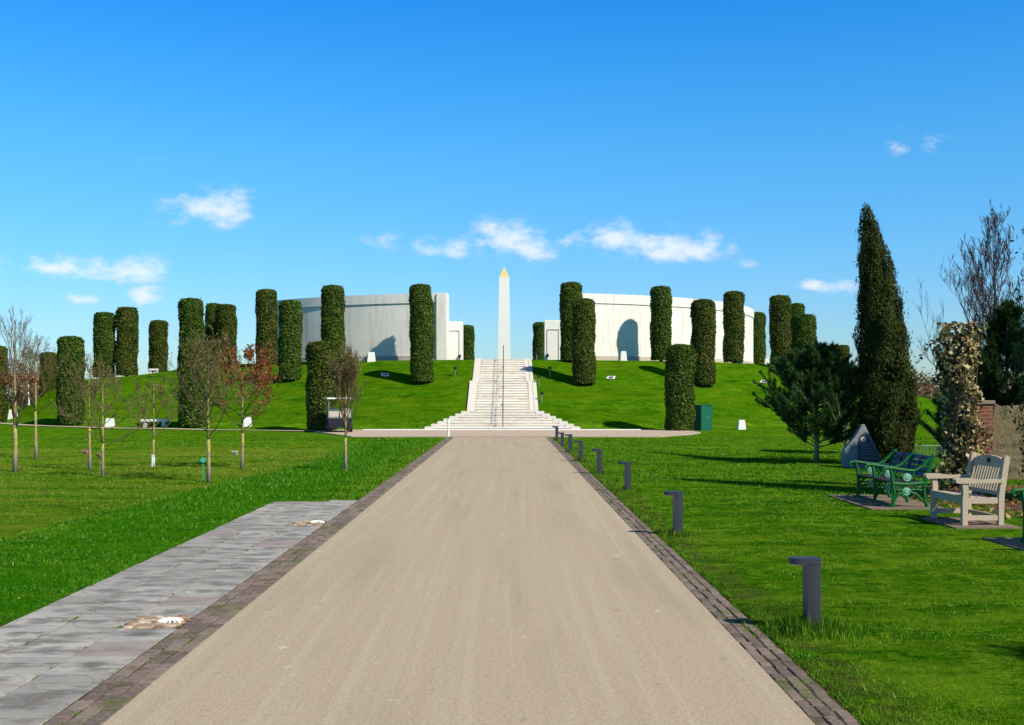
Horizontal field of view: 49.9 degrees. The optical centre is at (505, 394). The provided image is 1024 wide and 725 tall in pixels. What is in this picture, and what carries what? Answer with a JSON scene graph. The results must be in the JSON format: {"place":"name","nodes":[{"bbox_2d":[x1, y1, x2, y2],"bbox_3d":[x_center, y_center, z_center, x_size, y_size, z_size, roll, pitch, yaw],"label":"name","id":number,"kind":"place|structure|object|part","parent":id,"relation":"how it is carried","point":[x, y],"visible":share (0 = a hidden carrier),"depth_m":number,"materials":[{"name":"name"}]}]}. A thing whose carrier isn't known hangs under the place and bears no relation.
{"place":"outdoors","nodes":[
{"label":"outdoors","id":0,"kind":"place"},
{"bbox_2d":[0,417,320,430],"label":"ring path","id":1,"kind":"structure","parent":0,"point":[155,428],"depth_m":57.44,"materials":[{"name":"beige concrete"}]},
{"bbox_2d":[0,500,356,724],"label":"slab path","id":2,"kind":"structure","parent":0,"point":[195,583],"depth_m":9.23,"materials":[{"name":"grey stone"}]},
{"bbox_2d":[122,615,190,628],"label":"pebbles","id":3,"kind":"object","parent":2,"relation":"on","point":[141,622],"visible":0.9,"depth_m":8.64,"materials":[{"name":"stone"}]},
{"bbox_2d":[158,617,182,622],"bbox_3d":[-2.660,1.798,8.720,0.225,0.065,0.225,0,0,0],"label":"floor drain","id":4,"kind":"object","parent":2,"relation":"on","point":[170,619],"visible":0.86,"depth_m":8.68,"materials":[{"name":"stone"}]},
{"bbox_2d":[288,520,327,525],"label":"pebbles","id":5,"kind":"object","parent":2,"relation":"on","point":[306,522],"visible":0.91,"depth_m":15.35,"materials":[{"name":"stone"}]},
{"bbox_2d":[310,520,324,523],"bbox_3d":[-2.660,1.798,15.500,0.225,0.065,0.225,0,0,0],"label":"floor drain","id":6,"kind":"object","parent":2,"relation":"on","point":[317,521],"visible":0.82,"depth_m":15.46,"materials":[{"name":"stone"}]},
{"bbox_2d":[311,429,700,436],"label":"crossing path","id":7,"kind":"structure","parent":0,"point":[512,433],"depth_m":50.57,"materials":[{"name":"beige concrete"}]},
{"bbox_2d":[324,398,352,431],"bbox_3d":[-8.116,0.954,53.300,1.240,1.649,2.300,0,0,-14],"label":"golf cart","id":8,"kind":"object","parent":7,"relation":"on","point":[333,418],"visible":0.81,"depth_m":52.34,"materials":[{"name":"white paint"}]},
{"bbox_2d":[0,360,1023,724],"bbox_3d":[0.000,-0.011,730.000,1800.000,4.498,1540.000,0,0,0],"label":"ground","id":9,"kind":"structure","parent":0,"point":[630,396],"depth_m":19.13,"materials":[{"name":"green plant"}]},
{"bbox_2d":[0,346,8,421],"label":"hedge column","id":10,"kind":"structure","parent":9,"relation":"on","point":[4,404],"depth_m":71.80,"materials":[{"name":"green plant"}]},
{"bbox_2d":[8,410,17,418],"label":"stone marker","id":11,"kind":"object","parent":9,"relation":"on","point":[10,416],"visible":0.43,"depth_m":73.83,"materials":[{"name":"white stone"}]},
{"bbox_2d":[6,360,39,413],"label":"shrub","id":12,"kind":"object","parent":9,"relation":"on","point":[31,396],"visible":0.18,"depth_m":104.74,"materials":[{"name":"brown plant"}]},
{"bbox_2d":[0,306,46,471],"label":"young tree","id":13,"kind":"object","parent":9,"relation":"on","point":[10,378],"visible":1,"depth_m":29.72,"materials":[{"name":"brown plant"}]},
{"bbox_2d":[7,373,39,411],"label":"shrub","id":14,"kind":"object","parent":9,"relation":"on","point":[19,393],"visible":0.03,"depth_m":110.87,"materials":[{"name":"brown plant"}]},
{"bbox_2d":[13,385,34,407],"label":"shrub","id":15,"kind":"object","parent":9,"relation":"on","point":[21,399],"visible":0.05,"depth_m":119.05,"materials":[{"name":"brown plant"}]},
{"bbox_2d":[15,345,43,405],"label":"birch tree","id":16,"kind":"object","parent":9,"relation":"on","point":[28,368],"visible":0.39,"depth_m":83.94,"materials":[{"name":"brown plant"}]},
{"bbox_2d":[1,334,82,458],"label":"young tree","id":17,"kind":"object","parent":9,"relation":"on","point":[35,427],"visible":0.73,"depth_m":35.38,"materials":[{"name":"brown plant"}]},
{"bbox_2d":[38,352,57,397],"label":"hedge column","id":18,"kind":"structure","parent":9,"relation":"on","point":[51,385],"depth_m":87.46,"materials":[{"name":"green plant"}]},
{"bbox_2d":[55,335,85,424],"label":"hedge column","id":19,"kind":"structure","parent":9,"relation":"on","point":[75,344],"depth_m":64.53,"materials":[{"name":"green plant"}]},
{"bbox_2d":[63,351,127,469],"bbox_3d":[-11.345,0.459,30.529,1.489,3.388,1.334,0,0,29],"label":"young tree","id":20,"kind":"object","parent":9,"relation":"on","point":[91,371],"visible":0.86,"depth_m":30.37,"materials":[{"name":"brown plant"}]},
{"bbox_2d":[46,368,155,476],"bbox_3d":[-10.107,0.731,27.643,2.378,2.824,2.248,0,0,0],"label":"young tree","id":21,"kind":"object","parent":9,"relation":"on","point":[97,389],"visible":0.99,"depth_m":27.69,"materials":[{"name":"brown plant"}]},
{"bbox_2d":[92,311,115,377],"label":"hedge column","id":22,"kind":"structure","parent":9,"relation":"on","point":[104,330],"depth_m":79.40,"materials":[{"name":"green plant"}]},
{"bbox_2d":[105,418,114,426],"bbox_3d":[-22.500,1.610,62.500,0.500,0.580,0.400,0,0,0],"label":"stone marker","id":23,"kind":"object","parent":9,"relation":"on","point":[110,422],"visible":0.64,"depth_m":62.34,"materials":[{"name":"white stone"}]},
{"bbox_2d":[114,306,138,375],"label":"hedge column","id":24,"kind":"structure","parent":9,"relation":"on","point":[127,332],"depth_m":79.47,"materials":[{"name":"green plant"}]},
{"bbox_2d":[122,374,182,466],"bbox_3d":[-10.060,0.740,31.300,1.568,2.769,1.987,0,0,0],"label":"young tree","id":25,"kind":"object","parent":9,"relation":"on","point":[161,393],"visible":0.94,"depth_m":31.23,"materials":[{"name":"brown plant"}]},
{"bbox_2d":[149,369,159,373],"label":"stone bench","id":26,"kind":"object","parent":9,"relation":"on","point":[151,370],"visible":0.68,"depth_m":80.34,"materials":[{"name":"white stone"}]},
{"bbox_2d":[140,419,169,426],"bbox_3d":[-19.624,1.670,61.500,1.550,0.620,0.440,0,0,0],"label":"stone bench","id":27,"kind":"object","parent":9,"relation":"on","point":[164,422],"visible":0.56,"depth_m":61.28,"materials":[{"name":"white stone"}]},
{"bbox_2d":[148,320,168,371],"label":"hedge column","id":28,"kind":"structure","parent":9,"relation":"on","point":[158,342],"depth_m":83.51,"materials":[{"name":"green plant"}]},
{"bbox_2d":[177,297,204,342],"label":"hedge column","id":29,"kind":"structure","parent":9,"relation":"on","point":[191,313],"depth_m":78.37,"materials":[{"name":"green plant"}]},
{"bbox_2d":[176,341,207,426],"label":"hedge column","id":30,"kind":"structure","parent":9,"relation":"on","point":[185,419],"depth_m":59.65,"materials":[{"name":"green plant"}]},
{"bbox_2d":[163,325,259,481],"bbox_3d":[-7.078,0.220,26.200,2.246,3.856,1.971,0,0,40],"label":"young tree","id":31,"kind":"object","parent":9,"relation":"on","point":[208,364],"visible":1,"depth_m":26.05,"materials":[{"name":"brown plant"}]},
{"bbox_2d":[204,303,219,363],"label":"hedge column","id":32,"kind":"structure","parent":9,"relation":"on","point":[209,317],"depth_m":85.41,"materials":[{"name":"green plant"}]},
{"bbox_2d":[215,303,237,364],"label":"hedge column","id":33,"kind":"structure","parent":9,"relation":"on","point":[225,317],"depth_m":83.44,"materials":[{"name":"green plant"}]},
{"bbox_2d":[199,341,284,468],"bbox_3d":[-7.407,0.312,30.215,2.547,3.630,2.358,0,0,0],"label":"young tree","id":34,"kind":"object","parent":9,"relation":"on","point":[247,356],"visible":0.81,"depth_m":30.42,"materials":[{"name":"brown plant"}]},
{"bbox_2d":[243,417,251,426],"bbox_3d":[-14.009,1.492,59.500,0.500,0.600,0.400,0,0,0],"label":"stone marker","id":35,"kind":"object","parent":9,"relation":"on","point":[247,421],"visible":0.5,"depth_m":59.34,"materials":[{"name":"white stone"}]},
{"bbox_2d":[43,437,453,724],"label":"sett kerb","id":36,"kind":"structure","parent":9,"relation":"on","point":[137,676],"depth_m":8.42,"materials":[{"name":"stone"}]},
{"bbox_2d":[255,288,277,364],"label":"hedge column","id":37,"kind":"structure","parent":9,"relation":"on","point":[266,306],"depth_m":75.45,"materials":[{"name":"green plant"}]},
{"bbox_2d":[277,299,302,380],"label":"hedge column","id":38,"kind":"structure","parent":9,"relation":"on","point":[290,323],"depth_m":68.45,"materials":[{"name":"green plant"}]},
{"bbox_2d":[305,340,337,430],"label":"hedge column","id":39,"kind":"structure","parent":9,"relation":"on","point":[319,384],"depth_m":54.79,"materials":[{"name":"green plant"}]},
{"bbox_2d":[320,284,345,361],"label":"hedge column","id":40,"kind":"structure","parent":9,"relation":"on","point":[333,303],"depth_m":71.75,"materials":[{"name":"green plant"}]},
{"bbox_2d":[326,340,367,469],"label":"young tree","id":41,"kind":"object","parent":9,"relation":"on","point":[345,378],"visible":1,"depth_m":25.98,"materials":[{"name":"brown plant"}]},
{"bbox_2d":[277,293,448,362],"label":"memorial wall","id":42,"kind":"structure","parent":9,"relation":"on","point":[378,324],"depth_m":74.07,"materials":[{"name":"stone"}]},
{"bbox_2d":[367,352,375,361],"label":"stone marker","id":43,"kind":"object","parent":9,"relation":"on","point":[371,356],"visible":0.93,"depth_m":71.43,"materials":[{"name":"white stone"}]},
{"bbox_2d":[408,283,431,353],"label":"hedge column","id":44,"kind":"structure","parent":9,"relation":"on","point":[417,290],"depth_m":70.50,"materials":[{"name":"green plant"}]},
{"bbox_2d":[410,297,434,382],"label":"hedge column","id":45,"kind":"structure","parent":9,"relation":"on","point":[422,318],"depth_m":64.84,"materials":[{"name":"green plant"}]},
{"bbox_2d":[447,419,449,435],"bbox_3d":[-2.478,1.425,47.400,0.108,0.810,0.109,0,0,0],"label":"marker post","id":46,"kind":"object","parent":9,"relation":"on","point":[448,427],"visible":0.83,"depth_m":47.39,"materials":[{"name":"white paint"}]},
{"bbox_2d":[449,322,462,359],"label":"stone block","id":47,"kind":"structure","parent":9,"relation":"on","point":[455,339],"depth_m":74.10,"materials":[{"name":"white stone"}]},
{"bbox_2d":[101,437,814,724],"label":"drive","id":48,"kind":"structure","parent":9,"relation":"on","point":[495,581],"depth_m":8.41,"materials":[{"name":"stone"}]},
{"bbox_2d":[463,324,474,359],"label":"hedge column","id":49,"kind":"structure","parent":9,"relation":"on","point":[468,341],"depth_m":114.31,"materials":[{"name":"green plant"}]},
{"bbox_2d":[363,429,640,429],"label":"white kerb","id":50,"kind":"structure","parent":9,"relation":"on","point":[501,429],"depth_m":55.52,"materials":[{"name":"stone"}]},
{"bbox_2d":[425,358,579,428],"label":"stone steps","id":51,"kind":"structure","parent":9,"relation":"on","point":[486,400],"depth_m":61.31,"materials":[{"name":"white stone"}]},
{"bbox_2d":[502,345,503,427],"bbox_3d":[-0.160,-0.693,63.273,0.048,5.042,14.656,0,0,0],"label":"handrail","id":52,"kind":"object","parent":51,"relation":"on","point":[503,385],"visible":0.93,"depth_m":61.99,"materials":[{"name":"metal"}]},
{"bbox_2d":[498,267,509,358],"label":"obelisk","id":53,"kind":"object","parent":9,"relation":"on","point":[504,319],"visible":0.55,"depth_m":92.52,"materials":[{"name":"stone"}]},
{"bbox_2d":[532,322,543,359],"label":"hedge column","id":54,"kind":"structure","parent":9,"relation":"on","point":[538,337],"depth_m":114.37,"materials":[{"name":"green plant"}]},
{"bbox_2d":[544,320,560,359],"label":"stone block","id":55,"kind":"structure","parent":9,"relation":"on","point":[552,340],"depth_m":72.70,"materials":[{"name":"white stone"}]},
{"bbox_2d":[552,426,557,440],"bbox_3d":[1.950,1.535,43.517,0.245,0.590,0.150,0,0,0],"label":"bollard light","id":56,"kind":"object","parent":9,"relation":"on","point":[556,431],"visible":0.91,"depth_m":43.44,"materials":[{"name":"paint"}]},
{"bbox_2d":[557,432,563,446],"bbox_3d":[1.910,1.605,38.447,0.245,0.590,0.150,0,0,0],"label":"bollard light","id":57,"kind":"object","parent":9,"relation":"on","point":[562,439],"visible":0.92,"depth_m":38.38,"materials":[{"name":"paint"}]},
{"bbox_2d":[565,434,571,451],"bbox_3d":[1.974,1.535,34.737,0.245,0.590,0.150,0,0,0],"label":"bollard light","id":58,"kind":"object","parent":9,"relation":"on","point":[569,442],"visible":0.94,"depth_m":34.66,"materials":[{"name":"paint"}]},
{"bbox_2d":[559,281,582,360],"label":"hedge column","id":59,"kind":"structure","parent":9,"relation":"on","point":[570,290],"depth_m":69.37,"materials":[{"name":"green plant"}]},
{"bbox_2d":[574,440,582,459],"bbox_3d":[1.984,1.535,30.000,0.245,0.590,0.150,0,0,0],"label":"bollard light","id":60,"kind":"object","parent":9,"relation":"on","point":[580,449],"visible":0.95,"depth_m":29.93,"materials":[{"name":"paint"}]},
{"bbox_2d":[571,297,596,384],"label":"hedge column","id":61,"kind":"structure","parent":9,"relation":"on","point":[583,336],"depth_m":64.41,"materials":[{"name":"green plant"}]},
{"bbox_2d":[592,449,601,473],"bbox_3d":[2.085,1.535,25.223,0.245,0.590,0.150,0,0,0],"label":"bollard light","id":62,"kind":"object","parent":9,"relation":"on","point":[599,460],"visible":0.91,"depth_m":25.15,"materials":[{"name":"paint"}]},
{"bbox_2d":[620,351,626,360],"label":"stone marker","id":63,"kind":"object","parent":9,"relation":"on","point":[623,355],"visible":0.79,"depth_m":71.44,"materials":[{"name":"white stone"}]},
{"bbox_2d":[618,461,630,490],"bbox_3d":[2.209,1.535,20.518,0.245,0.590,0.150,0,0,0],"label":"bollard light","id":64,"kind":"object","parent":9,"relation":"on","point":[627,474],"visible":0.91,"depth_m":20.45,"materials":[{"name":"paint"}]},
{"bbox_2d":[561,293,753,363],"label":"memorial wall","id":65,"kind":"structure","parent":9,"relation":"on","point":[622,322],"depth_m":74.62,"materials":[{"name":"stone"}]},
{"bbox_2d":[649,285,672,360],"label":"hedge column","id":66,"kind":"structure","parent":9,"relation":"on","point":[660,327],"depth_m":72.00,"materials":[{"name":"green plant"}]},
{"bbox_2d":[664,491,682,532],"bbox_3d":[2.151,1.535,14.143,0.245,0.590,0.150,0,0,0],"label":"bollard light","id":67,"kind":"object","parent":9,"relation":"on","point":[677,510],"visible":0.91,"depth_m":14.07,"materials":[{"name":"paint"}]},
{"bbox_2d":[664,343,696,430],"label":"hedge column","id":68,"kind":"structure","parent":9,"relation":"on","point":[679,384],"depth_m":54.66,"materials":[{"name":"green plant"}]},
{"bbox_2d":[689,298,716,385],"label":"hedge column","id":69,"kind":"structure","parent":9,"relation":"on","point":[702,316],"depth_m":66.46,"materials":[{"name":"green plant"}]},
{"bbox_2d":[693,405,712,430],"bbox_3d":[10.011,1.223,55.991,0.780,1.450,0.700,0,0,-28],"label":"utility cabinet","id":70,"kind":"object","parent":9,"relation":"on","point":[703,418],"visible":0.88,"depth_m":55.72,"materials":[{"name":"green metal"}]},
{"bbox_3d":[10.016,1.158,55.621,0.340,1.160,0.013,0,0,-28],"label":"door","id":71,"kind":"part","parent":70,"relation":"part of","materials":[{"name":"green paint"}]},
{"bbox_3d":[10.329,1.158,55.789,0.330,1.160,0.028,0,0,-28],"label":"door","id":72,"kind":"part","parent":70,"relation":"part of","materials":[{"name":"green paint"}]},
{"bbox_2d":[546,437,860,724],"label":"sett kerb","id":73,"kind":"structure","parent":9,"relation":"on","point":[819,706],"depth_m":8.38,"materials":[{"name":"stone"}]},
{"bbox_2d":[549,439,902,643],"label":"tall grass","id":74,"kind":"structure","parent":9,"relation":"on","point":[794,625],"depth_m":8.33,"materials":[{"name":"green plant"}]},
{"bbox_2d":[722,290,744,362],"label":"hedge column","id":75,"kind":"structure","parent":9,"relation":"on","point":[733,346],"depth_m":76.07,"materials":[{"name":"green plant"}]},
{"bbox_2d":[737,420,745,429],"bbox_3d":[12.289,1.600,57.400,0.420,0.600,0.400,0,0,0],"label":"stone marker","id":76,"kind":"object","parent":9,"relation":"on","point":[741,424],"visible":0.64,"depth_m":57.24,"materials":[{"name":"white stone"}]},
{"bbox_2d":[753,312,766,363],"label":"hedge column","id":77,"kind":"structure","parent":9,"relation":"on","point":[759,341],"depth_m":95.41,"materials":[{"name":"green plant"}]},
{"bbox_2d":[768,294,791,364],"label":"hedge column","id":78,"kind":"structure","parent":9,"relation":"on","point":[780,316],"depth_m":79.38,"materials":[{"name":"green plant"}]},
{"bbox_2d":[790,302,804,342],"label":"hedge column","id":79,"kind":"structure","parent":9,"relation":"on","point":[797,308],"depth_m":90.50,"materials":[{"name":"green plant"}]},
{"bbox_2d":[790,313,817,361],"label":"hedge column","id":80,"kind":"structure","parent":9,"relation":"on","point":[803,328],"depth_m":75.39,"materials":[{"name":"green plant"}]},
{"bbox_2d":[788,556,820,626],"bbox_3d":[2.279,1.535,8.390,0.245,0.590,0.150,0,0,0],"label":"bollard light","id":81,"kind":"object","parent":9,"relation":"on","point":[811,584],"visible":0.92,"depth_m":8.32,"materials":[{"name":"paint"}]},
{"bbox_2d":[752,339,862,462],"bbox_3d":[8.913,0.190,31.567,3.679,3.691,3.730,0,0,0],"label":"pine tree","id":82,"kind":"object","parent":9,"relation":"on","point":[817,376],"visible":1,"depth_m":31.10,"materials":[{"name":"green plant"}]},
{"bbox_2d":[821,361,859,446],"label":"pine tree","id":83,"kind":"object","parent":9,"relation":"on","point":[850,422],"visible":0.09,"depth_m":36.70,"materials":[{"name":"green plant"}]},
{"bbox_2d":[835,344,849,362],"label":"hedge column","id":84,"kind":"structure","parent":9,"relation":"on","point":[843,349],"depth_m":85.40,"materials":[{"name":"green plant"}]},
{"bbox_2d":[840,424,881,467],"bbox_3d":[9.557,1.412,29.407,1.170,1.260,0.227,0,0,0],"label":"slate memorial","id":85,"kind":"object","parent":9,"relation":"on","point":[859,445],"visible":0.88,"depth_m":29.32,"materials":[{"name":"grey stone"}]},
{"bbox_2d":[827,494,943,509],"bbox_3d":[6.350,1.941,18.500,1.200,0.319,2.400,0,0,0],"label":"bench pad","id":86,"kind":"object","parent":9,"relation":"on","point":[901,503],"visible":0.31,"depth_m":18.25,"materials":[{"name":"grey concrete"}]},
{"bbox_2d":[848,449,935,506],"bbox_3d":[6.395,1.384,18.326,0.870,0.890,1.682,0,0,-1],"label":"iron bench","id":87,"kind":"object","parent":86,"relation":"on","point":[909,469],"visible":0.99,"depth_m":18.30,"materials":[{"name":"green metal"}]},
{"bbox_2d":[847,202,926,462],"bbox_3d":[10.566,-1.653,30.552,2.181,7.399,2.118,0,0,0],"label":"cypress tree","id":88,"kind":"object","parent":9,"relation":"on","point":[888,407],"visible":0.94,"depth_m":30.04,"materials":[{"name":"green plant"}]},
{"bbox_2d":[910,369,940,400],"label":"shrub","id":89,"kind":"object","parent":9,"relation":"on","point":[922,374],"visible":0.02,"depth_m":106.91,"materials":[{"name":"green plant"}]},
{"bbox_2d":[913,445,948,457],"bbox_3d":[13.137,1.808,34.000,1.937,0.514,0.027,0,0,0],"label":"fence","id":90,"kind":"object","parent":9,"relation":"on","point":[927,448],"visible":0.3,"depth_m":33.99,"materials":[{"name":"metal"}]},
{"bbox_2d":[912,372,981,399],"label":"shrub","id":91,"kind":"object","parent":9,"relation":"on","point":[926,391],"visible":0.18,"depth_m":98.31,"materials":[{"name":"brown plant"}]},
{"bbox_2d":[916,372,1002,398],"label":"shrub","id":92,"kind":"object","parent":9,"relation":"on","point":[929,386],"visible":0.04,"depth_m":103.25,"materials":[{"name":"brown plant"}]},
{"bbox_2d":[914,346,1005,455],"bbox_3d":[11.412,0.334,27.490,2.572,3.455,2.418,0,0,-33],"label":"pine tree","id":93,"kind":"object","parent":9,"relation":"on","point":[937,434],"visible":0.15,"depth_m":27.24,"materials":[{"name":"green plant"}]},
{"bbox_2d":[915,199,1023,371],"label":"bare tree","id":94,"kind":"object","parent":9,"relation":"on","point":[975,277],"visible":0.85,"depth_m":30.03,"materials":[{"name":"brown plant"}]},
{"bbox_2d":[919,517,1022,528],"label":"bench pad","id":95,"kind":"object","parent":9,"relation":"on","point":[953,522],"visible":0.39,"depth_m":15.25,"materials":[{"name":"grey concrete"}]},
{"bbox_2d":[923,451,1009,525],"bbox_3d":[6.497,1.324,15.545,0.774,1.005,1.030,0,0,-3],"label":"wooden bench","id":96,"kind":"object","parent":95,"relation":"on","point":[965,498],"visible":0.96,"depth_m":15.38,"materials":[{"name":"brown wood"}]},
{"bbox_2d":[918,486,1023,510],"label":"mulch bed","id":97,"kind":"object","parent":9,"relation":"on","point":[1013,507],"visible":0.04,"depth_m":17.67,"materials":[{"name":"brown soil"}]},
{"bbox_2d":[856,484,1023,517],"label":"fallen leaves","id":98,"kind":"object","parent":97,"relation":"on","point":[993,510],"visible":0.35,"depth_m":18.65,"materials":[{"name":"brown plant"}]},
{"bbox_2d":[915,320,1006,488],"bbox_3d":[8.815,0.230,21.265,1.408,3.351,1.270,0,0,-35],"label":"ivy stump","id":99,"kind":"object","parent":97,"relation":"on","point":[956,390],"visible":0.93,"depth_m":21.14,"materials":[{"name":"green plant"}]},
{"bbox_2d":[993,228,1023,485],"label":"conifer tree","id":100,"kind":"object","parent":97,"relation":"on","point":[1019,346],"visible":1,"depth_m":18.71,"materials":[{"name":"green plant"}]},
{"bbox_2d":[968,400,994,484],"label":"brick pier","id":101,"kind":"structure","parent":9,"relation":"on","point":[986,414],"depth_m":22.10,"materials":[{"name":"red brick"}]},
{"bbox_2d":[975,298,1023,405],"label":"pine tree","id":102,"kind":"object","parent":9,"relation":"on","point":[1001,339],"visible":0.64,"depth_m":26.71,"materials":[{"name":"green plant"}]},
{"bbox_2d":[982,537,1023,550],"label":"bench pad","id":103,"kind":"object","parent":9,"relation":"on","point":[1014,542],"visible":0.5,"depth_m":13.35,"materials":[{"name":"grey concrete"}]},
{"bbox_2d":[1010,488,1023,541],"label":"iron bench","id":104,"kind":"object","parent":103,"relation":"on","point":[1019,490],"visible":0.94,"depth_m":13.28,"materials":[{"name":"green metal"}]},
{"bbox_2d":[993,403,1023,479],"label":"wall","id":105,"kind":"structure","parent":9,"relation":"on","point":[1005,442],"depth_m":24.78,"materials":[{"name":"beige stone"}]},
{"bbox_2d":[0,0,1023,395],"label":"sky","id":106,"kind":"structure","parent":0,"point":[155,154],"materials":[{"name":"blue"}]}
]}

